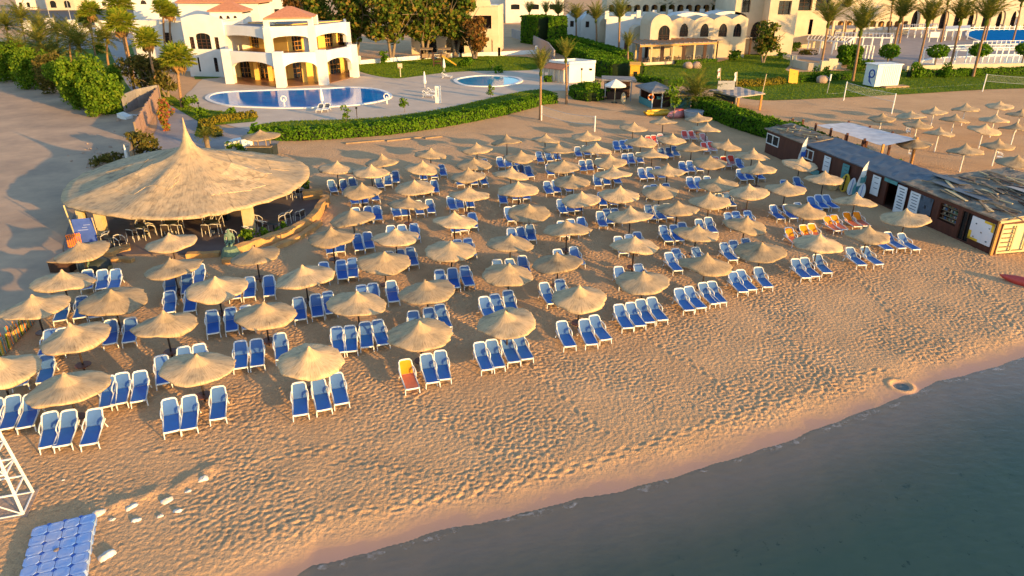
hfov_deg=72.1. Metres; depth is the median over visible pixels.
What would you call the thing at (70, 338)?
thatched umbrella
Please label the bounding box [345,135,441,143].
timber edging
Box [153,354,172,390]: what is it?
sun lounger
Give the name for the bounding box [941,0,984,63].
date palm
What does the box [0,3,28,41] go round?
date palm
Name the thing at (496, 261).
sun lounger
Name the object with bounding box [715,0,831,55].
hotel tower
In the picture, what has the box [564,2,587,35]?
date palm
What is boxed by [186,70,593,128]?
pool deck
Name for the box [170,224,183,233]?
cafe chair
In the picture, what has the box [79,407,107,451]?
sun lounger
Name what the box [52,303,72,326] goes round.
sun lounger
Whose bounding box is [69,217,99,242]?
sign board
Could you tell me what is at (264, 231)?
bush
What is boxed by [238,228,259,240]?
bush
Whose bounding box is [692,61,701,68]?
boulder
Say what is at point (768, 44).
leafy tree
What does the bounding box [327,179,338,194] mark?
sun lounger
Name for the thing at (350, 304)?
thatched umbrella
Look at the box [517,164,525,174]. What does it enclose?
sun lounger
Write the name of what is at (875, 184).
banner
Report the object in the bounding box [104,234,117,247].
cafe table
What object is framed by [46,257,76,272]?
storage chest
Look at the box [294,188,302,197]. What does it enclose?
cafe chair
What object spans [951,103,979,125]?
thatched umbrella
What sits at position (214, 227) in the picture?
cafe chair
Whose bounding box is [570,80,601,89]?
hedge
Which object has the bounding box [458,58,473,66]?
bush
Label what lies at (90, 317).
sun lounger
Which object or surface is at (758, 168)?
thatched umbrella
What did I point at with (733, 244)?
sun lounger
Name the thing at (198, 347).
sun lounger
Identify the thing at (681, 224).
sun lounger
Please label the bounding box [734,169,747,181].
sun lounger
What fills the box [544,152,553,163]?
sun lounger
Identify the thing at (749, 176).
sun lounger
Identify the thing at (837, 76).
hedge
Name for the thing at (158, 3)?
fan palm
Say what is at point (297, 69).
window
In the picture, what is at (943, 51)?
topiary tree
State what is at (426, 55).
garden swing
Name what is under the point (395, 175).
sun lounger
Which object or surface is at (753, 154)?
thatched umbrella
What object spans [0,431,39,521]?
steel tower
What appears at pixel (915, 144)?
thatched umbrella
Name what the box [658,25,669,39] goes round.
window
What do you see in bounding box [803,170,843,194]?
thatched umbrella
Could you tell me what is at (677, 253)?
sun lounger
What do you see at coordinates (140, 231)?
cafe chair
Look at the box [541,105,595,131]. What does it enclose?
volleyball net
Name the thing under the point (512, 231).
sun lounger
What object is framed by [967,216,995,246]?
poster
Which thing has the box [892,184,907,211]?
banner
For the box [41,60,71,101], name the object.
bush
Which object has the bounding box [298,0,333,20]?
leafy tree
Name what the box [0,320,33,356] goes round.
stake fence
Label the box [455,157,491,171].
thatched umbrella
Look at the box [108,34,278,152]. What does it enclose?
path
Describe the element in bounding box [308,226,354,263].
thatched umbrella
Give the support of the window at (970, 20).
in the hotel arcade
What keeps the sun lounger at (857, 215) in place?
on the beach sand
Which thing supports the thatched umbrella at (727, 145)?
on the beach sand
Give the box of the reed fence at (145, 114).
[133,85,161,131]
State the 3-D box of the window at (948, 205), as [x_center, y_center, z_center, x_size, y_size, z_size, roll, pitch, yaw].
[29.941,-5.025,47.751,0.030,1.200,1.632,-5,25,-10]
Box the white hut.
[543,58,595,82]
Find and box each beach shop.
[764,123,832,161]
[801,137,947,209]
[901,167,1023,255]
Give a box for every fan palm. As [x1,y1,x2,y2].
[74,9,97,44]
[77,0,104,55]
[100,0,135,77]
[101,6,139,88]
[130,25,162,81]
[150,0,172,71]
[155,40,197,106]
[158,2,181,42]
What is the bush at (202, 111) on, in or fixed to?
on the garden lawn at (197, 119)
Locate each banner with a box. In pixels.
[822,155,830,172]
[869,174,881,195]
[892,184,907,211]
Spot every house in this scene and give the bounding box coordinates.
[15,0,46,9]
[45,0,87,9]
[89,0,117,7]
[270,0,325,13]
[490,0,505,21]
[506,0,563,22]
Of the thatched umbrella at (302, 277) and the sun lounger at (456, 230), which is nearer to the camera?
the thatched umbrella at (302, 277)
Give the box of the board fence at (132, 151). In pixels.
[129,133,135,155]
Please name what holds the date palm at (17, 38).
on the sandy lot
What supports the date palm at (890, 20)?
on the hotel terrace
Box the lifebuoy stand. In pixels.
[383,93,389,103]
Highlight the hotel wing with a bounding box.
[566,10,748,58]
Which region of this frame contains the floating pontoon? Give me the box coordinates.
[19,513,96,575]
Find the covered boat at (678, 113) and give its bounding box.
[667,109,684,118]
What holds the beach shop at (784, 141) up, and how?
on the beach sand
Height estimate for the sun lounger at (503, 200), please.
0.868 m
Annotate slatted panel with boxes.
[65,233,81,247]
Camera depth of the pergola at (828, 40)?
150.74 m
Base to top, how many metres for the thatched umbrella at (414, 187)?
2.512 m
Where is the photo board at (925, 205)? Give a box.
[917,195,933,216]
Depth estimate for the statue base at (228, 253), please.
43.39 m
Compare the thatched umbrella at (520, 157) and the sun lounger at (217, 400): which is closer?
the sun lounger at (217, 400)
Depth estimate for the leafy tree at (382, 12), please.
134.09 m
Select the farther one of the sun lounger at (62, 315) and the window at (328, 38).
the window at (328, 38)
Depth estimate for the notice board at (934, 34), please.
172.63 m
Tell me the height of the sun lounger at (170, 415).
0.868 m
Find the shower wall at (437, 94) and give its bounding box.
[435,86,440,102]
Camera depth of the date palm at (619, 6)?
139.49 m
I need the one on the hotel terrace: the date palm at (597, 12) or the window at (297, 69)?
the date palm at (597, 12)
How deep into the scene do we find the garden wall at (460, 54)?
143.84 m
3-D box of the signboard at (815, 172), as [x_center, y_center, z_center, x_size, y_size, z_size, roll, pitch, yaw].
[26.316,-10.148,61.465,0.050,0.500,1.546,-5,25,-10]
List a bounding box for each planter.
[224,137,252,149]
[302,188,322,199]
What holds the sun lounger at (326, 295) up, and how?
on the beach sand
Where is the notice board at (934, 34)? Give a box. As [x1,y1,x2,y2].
[929,32,939,40]
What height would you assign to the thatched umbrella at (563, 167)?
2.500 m
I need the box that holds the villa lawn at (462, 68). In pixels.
[359,56,537,77]
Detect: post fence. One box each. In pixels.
[862,45,874,58]
[921,48,968,62]
[963,25,1020,30]
[969,47,1023,61]
[973,40,1023,43]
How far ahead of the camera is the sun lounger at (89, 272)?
40.17 m
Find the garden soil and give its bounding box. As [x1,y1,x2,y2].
[15,42,139,110]
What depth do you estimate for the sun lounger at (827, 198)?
53.30 m
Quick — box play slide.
[433,52,456,66]
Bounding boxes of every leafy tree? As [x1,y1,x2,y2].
[113,54,169,87]
[140,57,180,96]
[281,0,302,8]
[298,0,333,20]
[331,0,371,55]
[340,105,352,120]
[360,0,413,57]
[397,0,449,53]
[399,97,408,111]
[434,0,478,57]
[458,16,489,58]
[486,84,494,97]
[487,60,495,68]
[664,77,683,118]
[748,20,785,62]
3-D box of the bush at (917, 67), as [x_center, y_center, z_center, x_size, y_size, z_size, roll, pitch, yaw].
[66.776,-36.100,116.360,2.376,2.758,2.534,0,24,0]
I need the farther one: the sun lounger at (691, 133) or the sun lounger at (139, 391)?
the sun lounger at (691, 133)
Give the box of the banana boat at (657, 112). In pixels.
[643,109,669,115]
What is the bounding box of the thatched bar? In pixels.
[241,129,280,154]
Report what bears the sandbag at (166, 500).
on the beach sand
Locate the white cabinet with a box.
[863,62,908,88]
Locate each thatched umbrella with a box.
[0,294,70,335]
[0,354,41,397]
[24,370,111,423]
[28,269,96,310]
[39,321,110,370]
[53,240,109,273]
[76,287,147,330]
[130,310,198,356]
[143,257,203,295]
[144,232,196,258]
[158,352,235,401]
[186,276,247,317]
[230,245,279,281]
[234,301,296,346]
[275,264,334,305]
[276,343,344,393]
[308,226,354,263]
[318,161,354,188]
[326,291,386,331]
[330,208,374,232]
[342,182,381,210]
[353,164,389,185]
[356,251,410,286]
[365,153,398,180]
[371,227,418,252]
[387,195,428,226]
[387,317,452,364]
[394,179,434,199]
[397,279,454,314]
[404,160,439,180]
[414,147,446,162]
[424,240,476,273]
[432,210,477,240]
[448,186,489,214]
[451,167,485,185]
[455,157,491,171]
[461,142,492,158]
[476,307,535,344]
[482,263,532,288]
[486,233,533,257]
[491,134,521,156]
[492,166,528,183]
[498,181,538,204]
[504,150,536,171]
[508,203,550,224]
[531,133,559,154]
[532,251,582,286]
[542,143,574,160]
[543,219,592,254]
[546,159,580,176]
[551,284,606,328]
[554,174,589,193]
[561,191,600,218]
[571,130,600,145]
[580,142,611,167]
[593,154,626,179]
[594,165,632,188]
[598,185,639,208]
[606,205,653,233]
[609,235,658,271]
[615,270,669,297]
[619,122,646,138]
[624,135,656,150]
[635,147,668,166]
[641,183,678,204]
[649,116,676,135]
[649,163,685,182]
[656,133,685,152]
[656,200,699,223]
[673,224,718,254]
[675,141,707,159]
[678,252,732,289]
[684,113,711,134]
[688,192,730,220]
[692,122,720,142]
[692,155,726,178]
[698,176,738,195]
[711,139,741,155]
[722,215,766,237]
[729,183,769,210]
[734,241,786,274]
[735,148,769,165]
[740,160,776,186]
[764,180,806,210]
[782,157,817,175]
[784,202,826,231]
[792,233,843,268]
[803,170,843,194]
[831,192,877,220]
[844,225,889,260]
[867,112,895,129]
[879,208,931,237]
[895,110,925,132]
[896,136,932,162]
[902,118,932,135]
[921,106,947,124]
[922,127,954,151]
[939,113,969,132]
[946,143,983,171]
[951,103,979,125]
[967,123,1001,147]
[978,114,1009,136]
[980,138,1015,165]
[985,101,1013,113]
[995,155,1023,168]
[998,122,1023,144]
[1005,108,1023,131]
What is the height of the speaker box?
1.300 m
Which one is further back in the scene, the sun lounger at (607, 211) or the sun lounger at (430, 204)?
the sun lounger at (430, 204)
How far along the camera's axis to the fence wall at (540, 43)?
159.03 m
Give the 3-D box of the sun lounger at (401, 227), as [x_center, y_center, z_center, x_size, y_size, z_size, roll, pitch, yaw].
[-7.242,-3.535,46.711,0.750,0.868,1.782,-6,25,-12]
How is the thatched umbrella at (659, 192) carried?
on the beach sand
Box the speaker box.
[222,213,229,220]
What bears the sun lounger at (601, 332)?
on the beach sand
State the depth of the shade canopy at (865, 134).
66.47 m
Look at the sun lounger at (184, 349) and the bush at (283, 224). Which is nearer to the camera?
the sun lounger at (184, 349)
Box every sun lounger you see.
[0,394,21,431]
[0,397,5,432]
[12,380,29,392]
[15,394,44,434]
[35,354,58,386]
[37,328,55,355]
[38,410,60,454]
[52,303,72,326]
[52,408,80,453]
[55,327,66,357]
[72,295,87,323]
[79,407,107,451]
[80,269,94,294]
[88,316,103,321]
[95,269,109,291]
[98,374,117,410]
[102,318,121,350]
[107,268,124,287]
[110,371,131,410]
[121,317,137,347]
[130,370,151,408]
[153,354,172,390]
[160,397,182,439]
[161,290,178,312]
[163,278,177,298]
[175,345,191,355]
[179,273,193,298]
[179,394,201,436]
[183,290,199,313]
[191,343,208,353]
[192,263,206,282]
[204,309,221,339]
[208,385,228,426]
[223,306,239,336]
[229,294,241,303]
[232,340,248,374]
[239,304,255,334]
[243,276,257,301]
[248,338,265,372]
[262,275,276,300]
[272,332,288,365]
[290,381,309,421]
[291,296,307,325]
[309,293,324,321]
[310,379,332,416]
[316,103,324,112]
[318,261,329,283]
[321,291,337,318]
[322,103,330,111]
[324,247,336,254]
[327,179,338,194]
[328,371,349,410]
[329,326,347,356]
[335,244,346,256]
[335,259,348,281]
[339,179,348,190]
[342,324,358,357]
[346,257,358,280]
[348,177,357,185]
[349,199,359,207]
[352,233,364,254]
[355,284,368,292]
[358,321,374,352]
[359,198,368,206]
[362,231,375,252]
[363,206,373,224]
[366,282,379,296]
[369,195,380,203]
[371,319,390,350]
[372,205,382,223]
[374,177,384,188]
[383,174,392,187]
[385,225,394,232]
[385,280,400,306]
[390,207,401,219]
[391,171,399,182]
[395,248,408,269]
[397,224,406,230]
[398,358,419,395]
[400,209,410,218]
[405,247,419,269]
[406,310,420,321]
[409,223,420,241]
[415,200,424,217]
[419,175,427,180]
[419,352,440,388]
[422,91,434,96]
[422,307,437,318]
[425,199,435,216]
[430,180,439,194]
[433,349,451,385]
[434,269,446,279]
[434,303,452,331]
[438,164,447,178]
[446,196,458,212]
[446,267,460,291]
[450,229,460,235]
[454,199,464,211]
[459,215,468,234]
[459,265,474,289]
[463,238,476,259]
[464,201,474,210]
[467,212,478,231]
[473,341,494,375]
[478,172,488,187]
[478,296,493,315]
[485,338,505,372]
[489,293,504,311]
[492,259,502,264]
[496,157,505,169]
[498,195,507,204]
[500,339,520,367]
[502,289,517,307]
[503,206,516,224]
[504,158,511,166]
[504,258,515,264]
[506,227,517,235]
[512,336,533,362]
[515,226,528,240]
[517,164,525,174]
[517,255,530,271]
[524,165,534,179]
[524,224,536,243]
[535,151,544,164]
[538,282,553,308]
[543,181,553,196]
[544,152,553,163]
[545,164,554,177]
[551,180,561,195]
[552,153,561,160]
[552,248,563,254]
[554,279,567,290]
[555,320,576,352]
[556,199,568,212]
[565,206,574,214]
[567,219,578,238]
[568,246,585,267]
[574,146,582,158]
[576,217,587,236]
[577,318,598,349]
[578,160,586,171]
[585,159,593,169]
[588,314,612,345]
[592,174,602,188]
[595,211,607,229]
[597,192,607,208]
[601,178,610,187]
[602,208,613,223]
[610,208,622,226]
[611,178,621,186]
[612,141,620,152]
[612,266,624,290]
[612,303,633,333]
[613,236,628,257]
[619,140,628,151]
[621,153,629,166]
[624,234,638,254]
[624,301,646,331]
[627,153,635,165]
[632,231,643,238]
[633,263,646,271]
[635,152,643,165]
[635,298,655,327]
[636,167,647,181]
[643,204,656,222]
[645,167,654,181]
[646,296,668,325]
[651,135,658,146]
[653,204,666,222]
[654,166,665,179]
[657,148,665,160]
[657,225,673,245]
[663,252,683,275]
[665,147,673,159]
[668,224,684,244]
[671,146,680,158]
[671,248,690,270]
[672,287,694,315]
[677,222,686,227]
[678,161,688,174]
[681,130,689,138]
[683,285,706,312]
[685,176,696,191]
[686,160,695,174]
[688,130,696,139]
[690,247,704,257]
[693,176,705,191]
[693,219,706,229]
[697,282,720,308]
[698,133,708,141]
[700,142,710,151]
[704,217,718,232]
[707,141,717,150]
[707,280,727,307]
[717,242,738,263]
[720,156,731,169]
[722,212,733,231]
[723,192,736,209]
[726,271,748,296]
[727,155,734,164]
[728,240,745,261]
[731,211,742,217]
[733,158,744,168]
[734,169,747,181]
[736,269,757,294]
[741,238,750,243]
[743,210,755,220]
[744,173,754,182]
[751,266,773,291]
[754,174,765,180]
[767,204,785,222]
[781,204,798,221]
[782,227,797,247]
[788,258,811,282]
[792,176,806,188]
[798,224,812,235]
[799,257,820,280]
[807,196,823,210]
[807,223,824,236]
[811,254,832,277]
[813,194,829,211]
[821,215,842,234]
[822,194,839,211]
[828,214,847,233]
[841,211,861,229]
[842,247,867,269]
[852,211,870,228]
[860,246,883,268]
[869,244,893,253]
[883,231,906,252]
[897,233,920,253]
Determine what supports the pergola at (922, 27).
on the hotel terrace
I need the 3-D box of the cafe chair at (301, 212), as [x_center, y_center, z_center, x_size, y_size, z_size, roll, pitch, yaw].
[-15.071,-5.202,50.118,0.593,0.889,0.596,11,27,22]
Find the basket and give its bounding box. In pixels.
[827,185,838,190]
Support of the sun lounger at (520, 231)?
on the beach sand
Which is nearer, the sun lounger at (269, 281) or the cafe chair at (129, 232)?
the sun lounger at (269, 281)
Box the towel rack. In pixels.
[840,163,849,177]
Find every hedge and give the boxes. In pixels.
[197,118,223,136]
[199,110,257,123]
[261,91,558,140]
[519,14,568,44]
[543,75,552,81]
[546,38,645,74]
[564,34,633,59]
[568,86,609,101]
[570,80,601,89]
[586,55,635,77]
[635,73,669,85]
[674,58,717,63]
[690,96,801,137]
[721,76,786,86]
[797,72,851,82]
[798,124,903,160]
[905,66,1023,77]
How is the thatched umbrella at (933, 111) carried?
on the beach sand
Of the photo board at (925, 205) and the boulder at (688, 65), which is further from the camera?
the boulder at (688, 65)
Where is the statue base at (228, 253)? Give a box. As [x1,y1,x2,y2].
[221,245,240,264]
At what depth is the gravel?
68.28 m
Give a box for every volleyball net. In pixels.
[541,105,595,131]
[843,82,896,113]
[982,74,1023,91]
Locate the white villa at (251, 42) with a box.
[131,0,359,87]
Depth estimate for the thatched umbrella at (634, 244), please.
40.91 m
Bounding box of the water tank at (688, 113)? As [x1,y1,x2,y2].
[684,109,703,117]
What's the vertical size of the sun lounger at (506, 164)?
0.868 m
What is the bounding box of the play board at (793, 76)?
[788,69,798,83]
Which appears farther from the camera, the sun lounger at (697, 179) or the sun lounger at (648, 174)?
the sun lounger at (648, 174)
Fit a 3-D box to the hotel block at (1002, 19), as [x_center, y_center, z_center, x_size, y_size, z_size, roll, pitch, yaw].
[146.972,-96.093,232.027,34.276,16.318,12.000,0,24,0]
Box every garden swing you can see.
[420,48,432,59]
[438,48,450,58]
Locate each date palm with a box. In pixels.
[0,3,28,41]
[0,24,38,63]
[1,0,43,39]
[11,17,65,51]
[17,6,62,38]
[23,30,74,60]
[42,15,94,61]
[43,13,66,53]
[44,13,116,60]
[85,15,131,64]
[523,0,535,14]
[526,46,554,119]
[540,0,550,14]
[545,0,569,15]
[556,36,575,104]
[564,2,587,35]
[585,1,610,40]
[604,0,637,46]
[620,32,638,59]
[655,0,674,11]
[660,61,730,108]
[807,0,853,59]
[836,0,898,80]
[840,0,856,40]
[876,0,926,60]
[887,0,894,32]
[893,0,922,42]
[909,0,958,62]
[940,0,949,41]
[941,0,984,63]
[956,0,1023,76]
[983,19,989,41]
[1011,0,1023,41]
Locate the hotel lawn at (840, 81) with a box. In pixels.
[644,54,1023,99]
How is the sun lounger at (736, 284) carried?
on the beach sand
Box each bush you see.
[0,40,24,82]
[8,45,54,89]
[31,51,62,93]
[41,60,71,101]
[53,51,106,109]
[75,69,126,116]
[88,151,124,166]
[95,43,105,53]
[101,64,123,82]
[123,129,161,153]
[181,94,198,107]
[191,107,207,116]
[224,141,246,150]
[226,107,235,113]
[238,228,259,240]
[247,122,265,133]
[259,226,271,235]
[274,221,288,230]
[299,180,309,188]
[378,50,389,63]
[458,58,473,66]
[493,65,503,72]
[728,50,741,59]
[777,51,787,58]
[792,42,801,50]
[798,49,817,54]
[812,65,829,77]
[846,59,872,70]
[910,61,925,76]
[939,62,952,77]
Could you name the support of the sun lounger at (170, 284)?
on the beach sand
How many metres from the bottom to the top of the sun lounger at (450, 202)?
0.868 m
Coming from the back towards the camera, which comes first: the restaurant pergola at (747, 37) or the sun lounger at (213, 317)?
the restaurant pergola at (747, 37)
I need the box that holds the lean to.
[672,91,694,107]
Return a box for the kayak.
[999,274,1023,286]
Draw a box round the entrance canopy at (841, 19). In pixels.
[829,4,857,42]
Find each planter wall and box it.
[790,55,829,70]
[827,58,841,69]
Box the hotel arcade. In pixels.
[909,0,1023,29]
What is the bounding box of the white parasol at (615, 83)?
[605,79,625,102]
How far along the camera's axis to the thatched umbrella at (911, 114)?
76.43 m
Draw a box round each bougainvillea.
[156,109,170,130]
[157,97,174,114]
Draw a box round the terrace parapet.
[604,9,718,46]
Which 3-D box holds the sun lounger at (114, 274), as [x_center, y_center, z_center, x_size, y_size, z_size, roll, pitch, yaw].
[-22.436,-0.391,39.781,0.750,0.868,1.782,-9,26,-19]
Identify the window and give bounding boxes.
[50,1,56,7]
[64,1,70,7]
[165,32,172,42]
[189,37,194,48]
[196,33,211,48]
[214,37,219,48]
[214,58,218,71]
[240,61,250,76]
[251,36,258,47]
[260,62,268,77]
[291,36,300,49]
[293,62,301,77]
[324,33,331,46]
[330,58,339,73]
[337,33,343,44]
[421,38,436,51]
[446,38,463,51]
[473,16,490,27]
[511,4,519,8]
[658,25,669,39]
[679,24,687,36]
[700,24,707,36]
[718,24,726,36]
[733,24,740,36]
[742,0,749,11]
[750,22,759,40]
[766,132,779,147]
[778,1,790,13]
[798,0,811,9]
[805,148,813,160]
[808,19,812,33]
[815,0,828,9]
[910,11,917,28]
[938,12,945,28]
[944,205,957,220]
[953,16,958,25]
[967,11,973,26]
[995,13,1001,28]
[998,225,1023,250]
[1008,11,1015,28]
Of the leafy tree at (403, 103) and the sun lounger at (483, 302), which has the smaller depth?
the sun lounger at (483, 302)
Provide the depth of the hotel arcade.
208.16 m
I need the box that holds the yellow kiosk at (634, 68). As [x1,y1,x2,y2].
[630,62,640,76]
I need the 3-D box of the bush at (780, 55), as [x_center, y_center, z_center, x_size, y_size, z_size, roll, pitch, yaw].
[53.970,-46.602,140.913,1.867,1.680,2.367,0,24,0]
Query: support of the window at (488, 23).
in the pale villa at (492, 14)
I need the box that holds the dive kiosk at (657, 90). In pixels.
[635,81,676,107]
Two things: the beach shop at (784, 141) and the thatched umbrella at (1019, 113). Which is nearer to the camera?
the beach shop at (784, 141)
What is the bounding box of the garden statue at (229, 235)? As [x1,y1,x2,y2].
[224,229,234,246]
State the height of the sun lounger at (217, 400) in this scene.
0.868 m
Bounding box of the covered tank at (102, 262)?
[78,256,112,274]
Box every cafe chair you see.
[100,231,111,244]
[112,234,126,246]
[125,229,139,241]
[134,220,144,232]
[136,228,150,240]
[144,222,156,234]
[160,224,172,234]
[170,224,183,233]
[201,224,213,236]
[202,216,211,223]
[210,223,222,235]
[212,215,224,228]
[225,229,238,242]
[257,220,268,229]
[278,212,286,223]
[283,209,293,222]
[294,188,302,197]
[295,209,305,221]
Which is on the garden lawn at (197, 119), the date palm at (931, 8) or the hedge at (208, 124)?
the hedge at (208, 124)
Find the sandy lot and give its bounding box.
[0,74,157,356]
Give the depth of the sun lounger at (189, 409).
28.02 m
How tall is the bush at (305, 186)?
1.359 m
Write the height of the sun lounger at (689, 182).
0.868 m
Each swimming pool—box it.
[205,86,391,108]
[453,75,522,86]
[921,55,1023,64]
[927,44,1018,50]
[965,29,1023,43]
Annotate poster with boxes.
[907,191,920,212]
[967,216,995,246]
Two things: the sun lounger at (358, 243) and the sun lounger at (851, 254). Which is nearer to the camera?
the sun lounger at (851, 254)
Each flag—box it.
[717,68,720,79]
[798,138,807,158]
[857,162,868,185]
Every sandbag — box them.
[92,509,105,516]
[97,549,116,562]
[125,502,137,511]
[131,517,141,522]
[160,496,172,504]
[173,508,182,512]
[198,475,207,481]
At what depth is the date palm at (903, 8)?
134.22 m
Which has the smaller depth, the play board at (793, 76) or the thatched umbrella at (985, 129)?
the thatched umbrella at (985, 129)
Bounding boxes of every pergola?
[624,38,717,64]
[715,36,751,57]
[807,35,853,53]
[828,25,855,39]
[833,32,893,49]
[901,23,937,37]
[944,25,970,40]
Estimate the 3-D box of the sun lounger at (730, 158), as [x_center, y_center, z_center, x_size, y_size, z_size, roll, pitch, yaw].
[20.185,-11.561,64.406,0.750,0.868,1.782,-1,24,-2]
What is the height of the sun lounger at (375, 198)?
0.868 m
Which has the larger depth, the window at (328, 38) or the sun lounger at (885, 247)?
the window at (328, 38)
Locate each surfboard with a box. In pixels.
[621,92,625,103]
[839,174,849,191]
[847,178,855,194]
[852,183,860,194]
[858,184,865,197]
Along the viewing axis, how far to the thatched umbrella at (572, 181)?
53.31 m
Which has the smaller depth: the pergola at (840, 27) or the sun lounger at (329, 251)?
the sun lounger at (329, 251)
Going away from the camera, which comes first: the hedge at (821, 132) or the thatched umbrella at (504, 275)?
the thatched umbrella at (504, 275)
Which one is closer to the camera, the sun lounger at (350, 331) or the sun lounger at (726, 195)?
the sun lounger at (350, 331)
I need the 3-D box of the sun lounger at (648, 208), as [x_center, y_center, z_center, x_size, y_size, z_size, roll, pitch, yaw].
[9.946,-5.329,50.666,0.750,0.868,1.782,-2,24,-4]
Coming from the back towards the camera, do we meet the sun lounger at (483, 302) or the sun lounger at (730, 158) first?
the sun lounger at (730, 158)
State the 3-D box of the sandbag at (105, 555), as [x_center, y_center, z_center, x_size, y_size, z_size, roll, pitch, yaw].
[-12.513,8.234,21.728,0.354,0.192,0.571,0,19,42]
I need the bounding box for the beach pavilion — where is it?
[61,118,319,255]
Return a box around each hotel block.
[602,0,715,43]
[828,0,913,33]
[916,11,1017,23]
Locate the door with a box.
[957,211,973,240]
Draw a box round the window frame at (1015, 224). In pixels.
[994,223,1023,253]
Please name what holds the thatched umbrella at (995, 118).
on the beach sand
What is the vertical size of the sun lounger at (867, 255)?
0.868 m
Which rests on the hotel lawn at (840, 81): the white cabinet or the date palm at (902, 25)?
the white cabinet
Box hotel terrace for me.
[706,19,1023,66]
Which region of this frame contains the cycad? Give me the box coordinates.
[193,124,219,147]
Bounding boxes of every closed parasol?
[123,145,129,157]
[320,87,323,103]
[423,72,426,87]
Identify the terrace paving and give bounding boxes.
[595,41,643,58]
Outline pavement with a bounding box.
[42,32,133,49]
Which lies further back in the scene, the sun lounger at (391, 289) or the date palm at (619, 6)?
the date palm at (619, 6)
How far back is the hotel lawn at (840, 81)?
110.79 m
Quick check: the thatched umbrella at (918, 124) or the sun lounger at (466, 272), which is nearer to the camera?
the sun lounger at (466, 272)
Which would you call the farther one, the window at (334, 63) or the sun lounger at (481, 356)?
the window at (334, 63)
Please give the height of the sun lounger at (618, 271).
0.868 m
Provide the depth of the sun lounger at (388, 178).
58.78 m
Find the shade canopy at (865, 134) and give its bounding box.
[814,121,918,163]
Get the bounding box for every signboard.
[717,81,734,89]
[808,170,818,174]
[884,177,897,185]
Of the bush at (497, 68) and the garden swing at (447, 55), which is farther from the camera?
the garden swing at (447, 55)
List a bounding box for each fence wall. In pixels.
[121,85,156,112]
[512,29,554,59]
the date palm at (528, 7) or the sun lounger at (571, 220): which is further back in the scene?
the date palm at (528, 7)
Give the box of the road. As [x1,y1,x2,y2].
[0,10,134,25]
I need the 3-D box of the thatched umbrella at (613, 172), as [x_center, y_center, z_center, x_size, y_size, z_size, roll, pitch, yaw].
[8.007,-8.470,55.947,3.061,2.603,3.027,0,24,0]
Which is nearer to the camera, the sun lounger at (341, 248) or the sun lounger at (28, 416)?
the sun lounger at (28, 416)
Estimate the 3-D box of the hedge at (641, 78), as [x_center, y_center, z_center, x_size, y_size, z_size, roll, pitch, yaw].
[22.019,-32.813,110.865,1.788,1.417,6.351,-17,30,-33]
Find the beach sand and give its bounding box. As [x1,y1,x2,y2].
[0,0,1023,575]
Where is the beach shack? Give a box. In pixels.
[709,87,764,109]
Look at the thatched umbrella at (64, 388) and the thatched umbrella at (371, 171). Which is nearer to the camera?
the thatched umbrella at (64, 388)
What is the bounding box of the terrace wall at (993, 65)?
[905,63,1023,70]
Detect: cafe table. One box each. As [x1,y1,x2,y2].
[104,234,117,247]
[134,223,147,236]
[164,220,177,233]
[204,219,217,232]
[266,221,279,231]
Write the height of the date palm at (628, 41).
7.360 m
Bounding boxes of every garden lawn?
[161,94,258,136]
[194,76,218,78]
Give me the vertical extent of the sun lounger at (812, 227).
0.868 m
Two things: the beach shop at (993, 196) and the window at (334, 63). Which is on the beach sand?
the beach shop at (993, 196)
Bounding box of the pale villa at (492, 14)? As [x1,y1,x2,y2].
[410,0,502,53]
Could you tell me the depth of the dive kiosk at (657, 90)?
91.96 m
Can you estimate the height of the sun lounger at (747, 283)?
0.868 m
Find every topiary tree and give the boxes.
[836,44,863,65]
[878,43,900,61]
[926,44,950,64]
[968,43,993,60]
[1014,42,1023,62]
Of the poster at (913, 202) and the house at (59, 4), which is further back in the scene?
the house at (59, 4)
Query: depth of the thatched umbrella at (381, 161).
58.56 m
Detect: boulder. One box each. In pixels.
[683,62,692,68]
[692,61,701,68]
[816,75,828,82]
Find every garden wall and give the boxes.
[95,20,107,31]
[358,46,537,64]
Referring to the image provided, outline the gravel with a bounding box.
[67,131,128,171]
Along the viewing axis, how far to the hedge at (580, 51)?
137.62 m
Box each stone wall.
[103,243,130,257]
[110,257,134,262]
[185,250,220,258]
[233,193,329,252]
[271,220,322,247]
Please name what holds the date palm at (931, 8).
on the hotel terrace
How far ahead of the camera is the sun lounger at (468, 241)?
44.85 m
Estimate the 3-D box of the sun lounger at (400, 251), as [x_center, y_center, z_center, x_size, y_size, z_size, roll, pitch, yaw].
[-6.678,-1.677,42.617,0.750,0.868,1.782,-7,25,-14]
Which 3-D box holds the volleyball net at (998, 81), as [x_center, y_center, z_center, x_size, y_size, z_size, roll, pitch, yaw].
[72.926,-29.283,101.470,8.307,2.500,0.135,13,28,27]
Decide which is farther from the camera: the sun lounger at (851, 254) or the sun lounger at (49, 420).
the sun lounger at (851, 254)
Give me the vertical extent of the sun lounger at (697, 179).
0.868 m
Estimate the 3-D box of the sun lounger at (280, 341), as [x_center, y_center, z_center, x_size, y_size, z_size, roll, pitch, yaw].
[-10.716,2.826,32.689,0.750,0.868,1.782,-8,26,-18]
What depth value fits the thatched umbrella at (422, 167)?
56.78 m
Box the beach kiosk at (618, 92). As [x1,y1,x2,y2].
[602,76,636,100]
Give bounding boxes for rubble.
[117,112,132,119]
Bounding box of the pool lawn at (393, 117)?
[261,90,549,126]
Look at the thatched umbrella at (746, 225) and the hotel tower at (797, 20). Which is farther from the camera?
the hotel tower at (797, 20)
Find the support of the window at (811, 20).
in the hotel tower at (797, 20)

